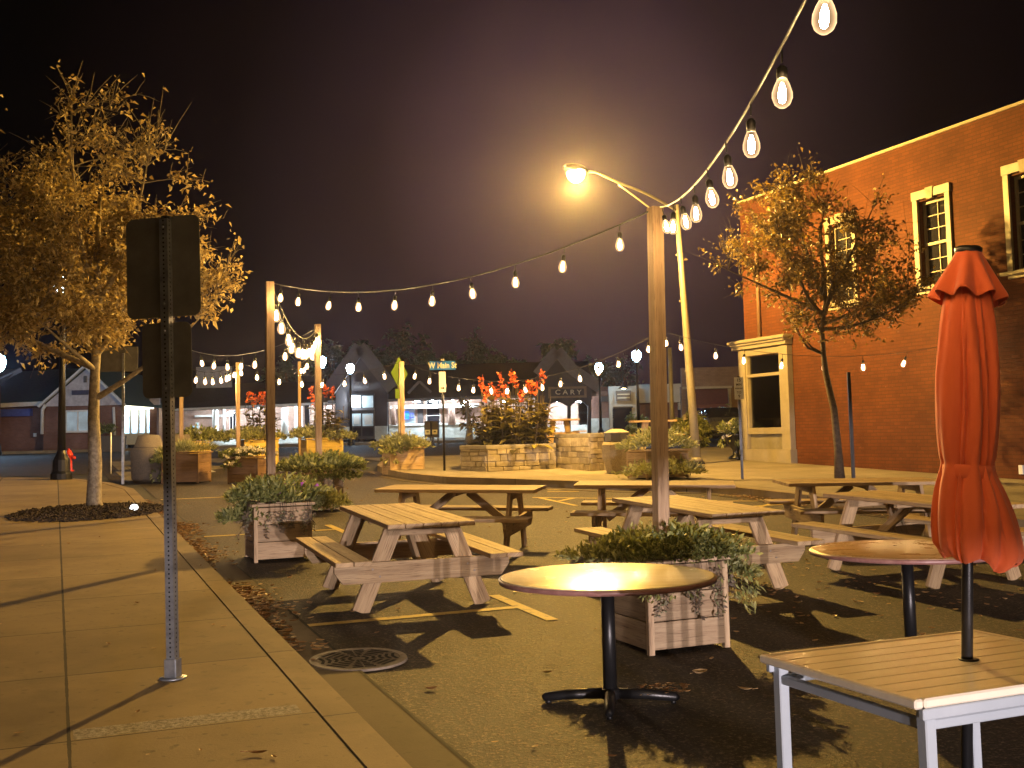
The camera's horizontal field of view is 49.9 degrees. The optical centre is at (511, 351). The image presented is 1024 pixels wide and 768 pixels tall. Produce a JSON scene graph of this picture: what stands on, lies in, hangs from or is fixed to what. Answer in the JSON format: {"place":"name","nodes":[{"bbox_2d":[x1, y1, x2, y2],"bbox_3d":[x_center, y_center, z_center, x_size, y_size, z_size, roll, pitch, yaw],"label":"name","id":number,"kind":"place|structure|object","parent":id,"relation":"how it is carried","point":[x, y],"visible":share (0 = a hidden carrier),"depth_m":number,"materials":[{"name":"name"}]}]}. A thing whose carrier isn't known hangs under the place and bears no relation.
{"place":"outdoors","nodes":[
{"label":"outdoors","id":0,"kind":"place"},
{"bbox_2d":[0,478,363,767],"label":"sidewalk","id":1,"kind":"structure","parent":0,"point":[77,690],"depth_m":6.47,"materials":[{"name":"concrete"}]},
{"bbox_2d":[50,279,72,479],"bbox_3d":[-9.815,0.447,24.021,0.462,4.645,0.462,-1,-4,0],"label":"acorn street lamp","id":2,"kind":"object","parent":1,"relation":"on","point":[61,467],"visible":0.58,"depth_m":23.86,"materials":[{"name":"black metal"}]},
{"bbox_2d":[4,501,163,521],"bbox_3d":[-6.181,2.323,16.068,2.151,0.164,2.669,-1,-4,0],"label":"mulch bed","id":3,"kind":"object","parent":1,"relation":"on","point":[69,512],"visible":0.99,"depth_m":15.64,"materials":[{"name":"soil"}]},
{"bbox_2d":[0,60,252,506],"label":"golden tree","id":4,"kind":"object","parent":3,"relation":"on","point":[71,303],"visible":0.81,"depth_m":16.52,"materials":[{"name":"yellow plant"}]},
{"bbox_2d":[126,214,200,680],"bbox_3d":[-1.982,0.521,6.260,0.465,2.624,0.150,-3,-4,12],"label":"sign post","id":5,"kind":"object","parent":1,"relation":"on","point":[163,268],"visible":1,"depth_m":6.32,"materials":[{"name":"metal"}]},
{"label":"light post","id":6,"kind":"object","parent":1,"relation":"on","visible":0},
{"bbox_2d":[660,0,836,233],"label":"string light","id":7,"kind":"object","parent":6,"relation":"hanging from","point":[781,73],"visible":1,"depth_m":3.98,"materials":[{"name":"white"}]},
{"bbox_2d":[14,439,729,499],"bbox_3d":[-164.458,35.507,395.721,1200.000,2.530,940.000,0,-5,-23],"label":"ground","id":8,"kind":"structure","parent":0,"point":[143,492],"depth_m":27.39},
{"bbox_2d":[0,367,175,450],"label":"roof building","id":9,"kind":"structure","parent":8,"relation":"on","point":[29,412],"depth_m":57.72,"materials":[{"name":"red brick"}]},
{"bbox_2d":[66,410,87,432],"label":"window","id":10,"kind":"structure","parent":9,"relation":"in","point":[76,420],"depth_m":56.60,"materials":[{"name":"glass"}]},
{"bbox_2d":[101,347,137,483],"bbox_3d":[-7.886,1.276,22.090,0.720,2.759,0.042,-1,-4,-10],"label":"sign post","id":11,"kind":"object","parent":8,"relation":"on","point":[123,361],"visible":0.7,"depth_m":22.17,"materials":[{"name":"metal"}]},
{"bbox_2d":[124,398,162,447],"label":"waiting shelter","id":12,"kind":"object","parent":8,"relation":"on","point":[139,420],"visible":0.56,"depth_m":62.64,"materials":[{"name":"beige"}]},
{"bbox_2d":[2,438,554,453],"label":"kerb","id":13,"kind":"structure","parent":8,"relation":"on","point":[218,447],"depth_m":58.28,"materials":[{"name":"concrete"}]},
{"bbox_2d":[258,353,303,382],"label":"background tree","id":14,"kind":"object","parent":8,"relation":"on","point":[284,367],"visible":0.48,"depth_m":95.66,"materials":[{"name":"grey plant"}]},
{"bbox_2d":[308,338,344,381],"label":"background tree","id":15,"kind":"object","parent":8,"relation":"on","point":[331,354],"visible":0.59,"depth_m":91.34,"materials":[{"name":"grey plant"}]},
{"bbox_2d":[128,343,608,447],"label":"train station","id":16,"kind":"object","parent":8,"relation":"on","point":[374,399],"visible":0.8,"depth_m":70.87,"materials":[{"name":"concrete"}]},
{"bbox_2d":[349,393,374,438],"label":"door","id":17,"kind":"structure","parent":16,"relation":"in","point":[363,408],"depth_m":68.97,"materials":[{"name":"blue"}]},
{"bbox_2d":[377,321,432,364],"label":"background tree","id":18,"kind":"object","parent":8,"relation":"on","point":[402,347],"visible":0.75,"depth_m":93.55,"materials":[{"name":"grey plant"}]},
{"bbox_2d":[406,344,450,364],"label":"background tree","id":19,"kind":"object","parent":8,"relation":"on","point":[427,358],"visible":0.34,"depth_m":89.29,"materials":[{"name":"green plant"}]},
{"bbox_2d":[455,327,497,363],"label":"background tree","id":20,"kind":"object","parent":8,"relation":"on","point":[477,356],"visible":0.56,"depth_m":97.10,"materials":[{"name":"green plant"}]},
{"bbox_2d":[535,338,578,359],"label":"background tree","id":21,"kind":"object","parent":8,"relation":"on","point":[567,348],"visible":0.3,"depth_m":94.88,"materials":[{"name":"green plant"}]},
{"bbox_2d":[584,355,617,386],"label":"background tree","id":22,"kind":"object","parent":8,"relation":"on","point":[609,376],"visible":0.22,"depth_m":92.38,"materials":[{"name":"grey plant"}]},
{"bbox_2d":[601,353,643,385],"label":"background tree","id":23,"kind":"object","parent":8,"relation":"on","point":[621,374],"visible":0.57,"depth_m":97.65,"materials":[{"name":"green plant"}]},
{"bbox_2d":[639,384,680,432],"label":"white annex","id":24,"kind":"object","parent":8,"relation":"on","point":[644,398],"visible":0.21,"depth_m":60.52,"materials":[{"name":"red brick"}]},
{"bbox_2d":[670,413,703,447],"bbox_3d":[6.090,2.897,38.882,1.105,1.508,1.206,2,-5,-35],"label":"shrub","id":25,"kind":"object","parent":8,"relation":"on","point":[682,423],"visible":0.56,"depth_m":38.78,"materials":[{"name":"green plant"}]},
{"bbox_2d":[686,409,713,447],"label":"shrub","id":26,"kind":"object","parent":8,"relation":"on","point":[706,427],"visible":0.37,"depth_m":40.60,"materials":[{"name":"green plant"}]},
{"bbox_2d":[680,367,738,437],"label":"brown shop","id":27,"kind":"structure","parent":8,"relation":"on","point":[710,384],"depth_m":54.00,"materials":[{"name":"brick"}]},
{"bbox_2d":[727,100,1023,479],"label":"brick building","id":28,"kind":"structure","parent":8,"relation":"on","point":[957,184],"depth_m":23.41,"materials":[{"name":"brick"}]},
{"bbox_2d":[727,334,797,462],"bbox_3d":[6.282,1.249,27.738,0.320,3.210,2.400,0,-5,-23],"label":"storefront window","id":29,"kind":"structure","parent":28,"relation":"in","point":[768,401],"depth_m":27.59,"materials":[{"name":"beige paint"}]},
{"bbox_2d":[822,210,862,310],"bbox_3d":[7.575,-2.074,25.165,0.290,2.175,1.290,0,-5,-23],"label":"window frame","id":30,"kind":"structure","parent":28,"relation":"in","point":[837,233],"depth_m":25.35,"materials":[{"name":"beige paint"}]},
{"bbox_2d":[911,182,953,294],"bbox_3d":[8.666,-2.299,22.542,0.290,2.175,1.290,0,-5,-23],"label":"window frame","id":31,"kind":"structure","parent":28,"relation":"in","point":[937,213],"depth_m":22.69,"materials":[{"name":"beige paint"}]},
{"bbox_2d":[999,159,1023,278],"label":"window frame","id":32,"kind":"structure","parent":28,"relation":"in","point":[1006,170],"depth_m":20.69,"materials":[{"name":"beige paint"}]},
{"bbox_2d":[0,438,1023,767],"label":"road","id":33,"kind":"structure","parent":0,"point":[482,704],"depth_m":7.62,"materials":[{"name":"asphalt"}]},
{"bbox_2d":[100,423,126,451],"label":"shrub tub","id":34,"kind":"object","parent":33,"relation":"on","point":[116,443],"visible":0.77,"depth_m":55.43,"materials":[{"name":"grey plant"}]},
{"bbox_2d":[130,434,162,482],"bbox_3d":[-8.235,2.412,24.974,0.707,1.070,0.707,-1,-4,-10],"label":"concrete bin","id":35,"kind":"object","parent":33,"relation":"on","point":[142,453],"visible":0.79,"depth_m":24.64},
{"bbox_2d":[159,451,212,483],"bbox_3d":[-7.242,2.572,24.488,0.930,0.690,0.770,-2,-4,8],"label":"planter box","id":36,"kind":"object","parent":33,"relation":"on","point":[195,466],"visible":0.71,"depth_m":24.14,"materials":[{"name":"brown wood"}]},
{"bbox_2d":[149,438,218,482],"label":"grassy plants","id":37,"kind":"object","parent":36,"relation":"in","point":[184,445],"visible":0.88,"depth_m":24.36,"materials":[{"name":"green plant"}]},
{"bbox_2d":[236,362,239,447],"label":"light post","id":38,"kind":"object","parent":33,"relation":"on","point":[237,404],"visible":0.58,"depth_m":26.15,"materials":[{"name":"brown wood"}]},
{"bbox_2d":[227,456,265,483],"bbox_3d":[-5.791,2.591,24.184,0.770,0.590,0.690,-2,-4,10],"label":"planter box","id":39,"kind":"object","parent":33,"relation":"on","point":[253,466],"visible":0.61,"depth_m":23.89,"materials":[{"name":"brown wood"}]},
{"bbox_2d":[218,444,278,469],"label":"white flowers","id":40,"kind":"object","parent":39,"relation":"in","point":[244,450],"visible":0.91,"depth_m":23.92,"materials":[{"name":"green plant"}]},
{"bbox_2d":[240,438,279,464],"bbox_3d":[-7.185,2.851,31.287,1.020,0.790,0.870,0,-5,-23],"label":"planter box","id":41,"kind":"object","parent":33,"relation":"on","point":[261,443],"visible":0.34,"depth_m":30.94,"materials":[{"name":"yellow wood"}]},
{"bbox_2d":[211,425,287,441],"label":"leafy plants","id":42,"kind":"object","parent":41,"relation":"on","point":[247,432],"visible":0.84,"depth_m":30.90,"materials":[{"name":"green plant"}]},
{"bbox_2d":[235,391,282,442],"bbox_3d":[-7.193,1.874,31.433,1.473,1.525,1.444,-1,-4,0],"label":"canna clump","id":43,"kind":"object","parent":41,"relation":"on","point":[248,417],"visible":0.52,"depth_m":31.31,"materials":[{"name":"red plant"}]},
{"bbox_2d":[245,500,314,562],"bbox_3d":[-2.575,1.962,12.111,0.690,0.620,0.690,0,-5,-23],"label":"planter box","id":44,"kind":"object","parent":33,"relation":"on","point":[259,545],"visible":0.77,"depth_m":11.82,"materials":[{"name":"brown wood"}]},
{"bbox_2d":[265,281,275,541],"bbox_3d":[-2.683,0.741,12.234,0.090,3.064,0.090,0,-5,-22],"label":"light post","id":45,"kind":"object","parent":44,"relation":"in","point":[270,376],"visible":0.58,"depth_m":12.23,"materials":[{"name":"brown wood"}]},
{"bbox_2d":[274,290,318,358],"bbox_3d":[-2.909,-0.264,15.068,0.137,0.744,5.524,-1,-4,-5],"label":"string light","id":46,"kind":"object","parent":45,"relation":"hanging from","point":[313,342],"visible":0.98,"depth_m":14.81,"materials":[{"name":"white"}]},
{"bbox_2d":[274,211,647,309],"bbox_3d":[-0.842,-0.690,10.098,0.088,0.591,5.771,2,-6,-39],"label":"string light","id":47,"kind":"object","parent":45,"relation":"hanging from","point":[619,236],"visible":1,"depth_m":9.47,"materials":[{"name":"white"}]},
{"bbox_2d":[214,471,352,539],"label":"flowering plants","id":48,"kind":"object","parent":44,"relation":"in","point":[258,488],"visible":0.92,"depth_m":11.89,"materials":[{"name":"green plant"}]},
{"bbox_2d":[109,455,451,481],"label":"crosswalk","id":49,"kind":"structure","parent":33,"relation":"on","point":[216,462],"depth_m":32.82,"materials":[{"name":"concrete"}]},
{"bbox_2d":[189,441,210,453],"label":"planter box","id":50,"kind":"object","parent":49,"relation":"on","point":[202,445],"visible":0.1,"depth_m":30.84,"materials":[{"name":"brown wood"}]},
{"bbox_2d":[177,423,229,442],"bbox_3d":[-8.854,2.328,31.199,1.629,0.630,1.378,0,-5,-23],"label":"rounded shrub","id":51,"kind":"object","parent":50,"relation":"in","point":[195,431],"visible":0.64,"depth_m":30.96,"materials":[{"name":"green plant"}]},
{"bbox_2d":[297,361,300,454],"bbox_3d":[-6.559,1.830,33.971,0.090,3.070,0.090,0,-5,-22],"label":"light post","id":52,"kind":"object","parent":49,"relation":"on","point":[299,400],"visible":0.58,"depth_m":33.95,"materials":[{"name":"brown wood"}]},
{"bbox_2d":[146,499,469,767],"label":"gutter","id":53,"kind":"object","parent":33,"relation":"on","point":[408,739],"depth_m":6.66,"materials":[{"name":"concrete"}]},
{"bbox_2d":[160,500,474,767],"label":"gutter seam","id":54,"kind":"object","parent":53,"relation":"on","point":[449,747],"visible":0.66,"depth_m":6.39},
{"bbox_2d":[309,647,407,671],"bbox_3d":[-1.001,2.003,7.170,0.640,0.015,0.640,-1,-3,0],"label":"storm grate","id":55,"kind":"object","parent":53,"relation":"on","point":[366,659],"visible":0.99,"depth_m":7.14,"materials":[{"name":"metal"}]},
{"bbox_2d":[314,324,321,471],"bbox_3d":[-3.116,1.044,17.727,0.090,2.992,0.090,0,-5,-22],"label":"light post","id":56,"kind":"object","parent":33,"relation":"on","point":[318,416],"visible":0.66,"depth_m":17.72,"materials":[{"name":"brown wood"}]},
{"bbox_2d":[294,471,345,510],"bbox_3d":[-3.068,2.229,17.587,0.690,0.620,0.690,0,-5,-23],"label":"planter box","id":57,"kind":"object","parent":33,"relation":"on","point":[337,483],"visible":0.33,"depth_m":17.37,"materials":[{"name":"brown wood"}]},
{"bbox_2d":[276,447,369,489],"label":"bushy plants","id":58,"kind":"object","parent":57,"relation":"in","point":[330,460],"visible":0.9,"depth_m":17.39,"materials":[{"name":"green plant"}]},
{"bbox_2d":[299,437,342,456],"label":"planter box","id":59,"kind":"object","parent":33,"relation":"on","point":[308,445],"visible":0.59,"depth_m":31.18,"materials":[{"name":"yellow wood"}]},
{"bbox_2d":[287,423,357,440],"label":"leafy plants","id":60,"kind":"object","parent":59,"relation":"on","point":[305,431],"visible":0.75,"depth_m":31.22,"materials":[{"name":"green plant"}]},
{"bbox_2d":[307,384,348,441],"bbox_3d":[-5.283,1.754,31.583,1.274,1.671,1.497,-1,-4,0],"label":"canna clump","id":61,"kind":"object","parent":59,"relation":"in","point":[337,421],"visible":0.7,"depth_m":31.49,"materials":[{"name":"red plant"}]},
{"bbox_2d":[346,361,354,444],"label":"acorn street lamp","id":62,"kind":"object","parent":33,"relation":"on","point":[350,367],"visible":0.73,"depth_m":57.94,"materials":[{"name":"black metal"}]},
{"bbox_2d":[382,447,424,474],"bbox_3d":[-2.599,2.613,26.282,0.910,0.670,0.770,0,-5,-23],"label":"planter box","id":63,"kind":"object","parent":33,"relation":"on","point":[413,459],"visible":0.66,"depth_m":26.00,"materials":[{"name":"brown wood"}]},
{"bbox_2d":[399,361,404,457],"bbox_3d":[-2.623,1.588,26.360,0.090,2.716,0.090,0,-5,-22],"label":"light post","id":64,"kind":"object","parent":63,"relation":"in","point":[402,402],"visible":0.58,"depth_m":26.36,"materials":[{"name":"brown wood"}]},
{"bbox_2d":[404,338,648,392],"bbox_3d":[0.182,0.391,24.494,6.795,1.093,0.129,-4,-5,35],"label":"string light","id":65,"kind":"object","parent":64,"relation":"hanging from","point":[579,373],"visible":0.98,"depth_m":24.09,"materials":[{"name":"white"}]},
{"bbox_2d":[368,429,435,466],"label":"hosta plants","id":66,"kind":"object","parent":63,"relation":"in","point":[389,442],"visible":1,"depth_m":25.98,"materials":[{"name":"green plant"}]},
{"bbox_2d":[295,503,522,612],"bbox_3d":[-0.954,1.778,9.605,1.552,0.745,1.839,0,-3,-21],"label":"picnic table","id":67,"kind":"object","parent":33,"relation":"on","point":[348,557],"visible":0.98,"depth_m":9.12,"materials":[{"name":"brown wood"}]},
{"bbox_2d":[374,484,552,546],"bbox_3d":[-0.571,1.912,12.503,1.839,0.745,1.552,-1,-3,12],"label":"picnic table","id":68,"kind":"object","parent":33,"relation":"on","point":[520,522],"visible":0.64,"depth_m":12.41,"materials":[{"name":"brown wood"}]},
{"bbox_2d":[454,396,480,442],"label":"background tree","id":69,"kind":"object","parent":33,"relation":"on","point":[467,412],"visible":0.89,"depth_m":55.73,"materials":[{"name":"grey plant"}]},
{"bbox_2d":[160,489,798,625],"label":"parking markings","id":70,"kind":"object","parent":33,"relation":"on","point":[515,604],"visible":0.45,"depth_m":8.86,"materials":[{"name":"yellow paint"}]},
{"bbox_2d":[460,443,555,470],"bbox_3d":[-0.052,2.535,26.040,2.299,0.690,2.569,-1,-4,0],"label":"stone planter bed","id":71,"kind":"object","parent":33,"relation":"on","point":[487,458],"visible":0.96,"depth_m":25.17,"materials":[{"name":"stone"}]},
{"bbox_2d":[466,368,559,454],"bbox_3d":[0.085,1.404,26.194,2.310,2.044,2.225,-4,-5,31],"label":"canna clump","id":72,"kind":"object","parent":71,"relation":"in","point":[499,428],"visible":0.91,"depth_m":25.89,"materials":[{"name":"green plant"}]},
{"bbox_2d":[0,447,1023,767],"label":"kerb","id":73,"kind":"structure","parent":33,"relation":"on","point":[358,737],"depth_m":7.43,"materials":[{"name":"concrete"}]},
{"bbox_2d":[0,488,1023,756],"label":"scattered leaves","id":74,"kind":"object","parent":33,"relation":"on","point":[734,576],"visible":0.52,"depth_m":9.30,"materials":[{"name":"brown plant"}]},
{"bbox_2d":[498,563,716,719],"bbox_3d":[0.538,1.595,6.116,1.214,0.700,1.214,-2,-4,6],"label":"round table","id":75,"kind":"object","parent":33,"relation":"on","point":[607,583],"visible":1,"depth_m":6.06,"materials":[{"name":"laminate"}]},
{"bbox_2d":[368,471,888,517],"bbox_3d":[10.287,1.679,2.714,3.548,1.770,57.325,1,-5,-27],"label":"plaza gutter","id":76,"kind":"object","parent":33,"relation":"on","point":[377,473],"visible":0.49,"depth_m":20.78,"materials":[{"name":"concrete"}]},
{"bbox_2d":[570,481,735,527],"bbox_3d":[1.669,1.901,12.830,1.839,0.745,1.552,-1,-3,9],"label":"picnic table","id":77,"kind":"object","parent":33,"relation":"on","point":[600,514],"visible":0.62,"depth_m":12.61,"materials":[{"name":"brown wood"}]},
{"bbox_2d":[606,553,729,655],"bbox_3d":[1.060,1.706,7.611,0.690,0.620,0.690,0,-5,-23],"label":"planter box","id":78,"kind":"object","parent":33,"relation":"on","point":[679,624],"visible":0.43,"depth_m":7.34,"materials":[{"name":"brown wood"}]},
{"bbox_2d":[647,206,669,564],"bbox_3d":[1.038,0.490,7.763,0.090,3.054,0.090,1,-5,-22],"label":"light post","id":79,"kind":"object","parent":78,"relation":"in","point":[658,380],"visible":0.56,"depth_m":7.76,"materials":[{"name":"brown wood"}]},
{"bbox_2d":[553,516,765,620],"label":"trailing plants","id":80,"kind":"object","parent":78,"relation":"in","point":[684,540],"visible":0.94,"depth_m":7.40,"materials":[{"name":"green plant"}]},
{"bbox_2d":[668,347,673,433],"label":"utility pole","id":81,"kind":"object","parent":33,"relation":"on","point":[671,395],"visible":0.66,"depth_m":44.94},
{"bbox_2d":[574,495,824,589],"bbox_3d":[1.666,1.772,10.132,1.552,0.745,1.839,0,-3,-22],"label":"picnic table","id":82,"kind":"object","parent":33,"relation":"on","point":[725,515],"visible":0.61,"depth_m":9.70,"materials":[{"name":"brown wood"}]},
{"bbox_2d":[697,407,738,438],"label":"parked car","id":83,"kind":"object","parent":33,"relation":"on","point":[714,416],"visible":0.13,"depth_m":45.11,"materials":[{"name":"black metal"}]},
{"bbox_2d":[764,477,935,536],"bbox_3d":[4.049,1.874,12.858,1.839,0.745,1.552,-1,-3,-2],"label":"picnic table","id":84,"kind":"object","parent":33,"relation":"on","point":[796,513],"visible":0.52,"depth_m":12.67,"materials":[{"name":"brown wood"}]},
{"bbox_2d":[760,629,1023,767],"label":"patio table","id":85,"kind":"object","parent":33,"relation":"on","point":[935,681],"visible":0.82,"depth_m":3.74,"materials":[{"name":"wood"}]},
{"bbox_2d":[809,540,984,640],"bbox_3d":[2.549,1.617,7.064,1.214,0.700,1.214,0,-4,-14],"label":"round table","id":86,"kind":"object","parent":33,"relation":"on","point":[907,555],"visible":0.46,"depth_m":7.03,"materials":[{"name":"wood"}]},
{"bbox_2d":[791,490,1023,588],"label":"picnic table","id":87,"kind":"object","parent":33,"relation":"on","point":[900,523],"visible":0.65,"depth_m":10.71,"materials":[{"name":"brown wood"}]},
{"bbox_2d":[927,245,1023,767],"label":"patio umbrella","id":88,"kind":"object","parent":33,"relation":"on","point":[973,517],"visible":1,"depth_m":3.87,"materials":[{"name":"red fabric"}]},
{"bbox_2d":[0,0,1023,444],"label":"sky","id":89,"kind":"structure","parent":0,"point":[351,145],"materials":[{"name":"black"}]},
{"bbox_2d":[544,418,586,442],"bbox_3d":[1.455,2.570,33.399,1.500,1.056,0.800,-1,-4,-8],"label":"table","id":90,"kind":"object","parent":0,"point":[566,426],"visible":0.38,"depth_m":33.35,"materials":[{"name":"brown wood"}]},
{"bbox_2d":[608,381,636,433],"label":"cream building","id":91,"kind":"structure","parent":0,"point":[622,401],"depth_m":59.82,"materials":[{"name":"white paint"}]},
{"bbox_2d":[612,408,631,430],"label":"dark door","id":92,"kind":"structure","parent":91,"relation":"in","point":[619,414],"depth_m":59.79,"materials":[{"name":"black glass"}]},
{"bbox_2d":[402,447,1023,517],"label":"plaza pavement","id":93,"kind":"structure","parent":0,"point":[719,465],"depth_m":23.09,"materials":[{"name":"concrete"}]},
{"bbox_2d":[391,357,406,436],"bbox_3d":[-2.891,1.581,28.165,0.067,2.909,0.855,-3,-5,24],"label":"crossing sign","id":94,"kind":"object","parent":93,"relation":"on","point":[395,372],"visible":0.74,"depth_m":28.13,"materials":[{"name":"yellow"}]},
{"bbox_2d":[428,350,456,470],"bbox_3d":[-1.595,1.359,25.440,0.610,2.761,0.287,1,-5,-27],"label":"street name sign","id":95,"kind":"object","parent":93,"relation":"on","point":[442,365],"visible":1,"depth_m":25.48,"materials":[{"name":"green metal"}]},
{"bbox_2d":[554,433,604,470],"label":"stone pier wall","id":96,"kind":"structure","parent":93,"relation":"on","point":[581,451],"depth_m":24.90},
{"bbox_2d":[602,429,631,473],"bbox_3d":[2.257,2.135,23.634,0.628,0.960,0.628,2,-5,-34],"label":"litter bin","id":97,"kind":"object","parent":93,"relation":"on","point":[614,459],"visible":0.73,"depth_m":23.40,"materials":[{"name":"concrete"}]},
{"bbox_2d":[562,163,704,463],"bbox_3d":[2.891,-0.712,25.595,4.825,6.769,0.499,3,-6,-45],"label":"street lamp","id":98,"kind":"object","parent":93,"relation":"on","point":[576,172],"visible":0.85,"depth_m":26.92,"materials":[{"name":"grey metal"}]},
{"bbox_2d":[624,449,689,479],"bbox_3d":[2.904,2.243,21.988,1.020,0.570,0.870,0,-5,-23],"label":"planter box","id":99,"kind":"object","parent":93,"relation":"on","point":[638,455],"visible":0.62,"depth_m":21.72,"materials":[{"name":"brown wood"}]},
{"bbox_2d":[611,425,707,477],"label":"spilling plants","id":100,"kind":"object","parent":99,"relation":"in","point":[637,440],"visible":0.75,"depth_m":21.64,"materials":[{"name":"green plant"}]},
{"bbox_2d":[724,434,739,459],"bbox_3d":[5.859,2.484,28.821,0.620,0.660,0.620,-1,-4,0],"label":"garden urn","id":101,"kind":"object","parent":93,"relation":"on","point":[733,438],"visible":0.67,"depth_m":28.68,"materials":[{"name":"black metal"}]},
{"bbox_2d":[716,417,739,448],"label":"urn flowers","id":102,"kind":"object","parent":101,"relation":"in","point":[727,427],"visible":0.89,"depth_m":28.62,"materials":[{"name":"green plant"}]},
{"bbox_2d":[734,376,743,478],"bbox_3d":[4.449,1.477,21.442,0.175,2.002,0.048,-2,-4,8],"label":"parking sign","id":103,"kind":"object","parent":93,"relation":"on","point":[738,388],"visible":1,"depth_m":21.46,"materials":[{"name":"black metal"}]},
{"bbox_2d":[683,143,942,477],"bbox_3d":[5.880,-0.796,21.357,4.869,6.529,3.041,-1,-4,0],"label":"bronze tree","id":104,"kind":"object","parent":93,"relation":"on","point":[790,227],"visible":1,"depth_m":21.24,"materials":[{"name":"orange plant"}]},
{"bbox_2d":[847,372,854,477],"bbox_3d":[6.496,1.414,21.093,0.060,2.047,0.050,-1,-4,0],"label":"dark post","id":105,"kind":"object","parent":93,"relation":"on","point":[850,425],"visible":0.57,"depth_m":21.07,"materials":[{"name":"black metal"}]},
{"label":"light post","id":106,"kind":"object","parent":93,"relation":"on","visible":0},
{"bbox_2d":[666,332,936,369],"bbox_3d":[5.981,-0.079,22.061,6.087,0.996,0.127,-2,-4,9],"label":"string light","id":107,"kind":"object","parent":106,"relation":"hanging from","point":[715,350],"visible":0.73,"depth_m":22.12,"materials":[{"name":"white"}]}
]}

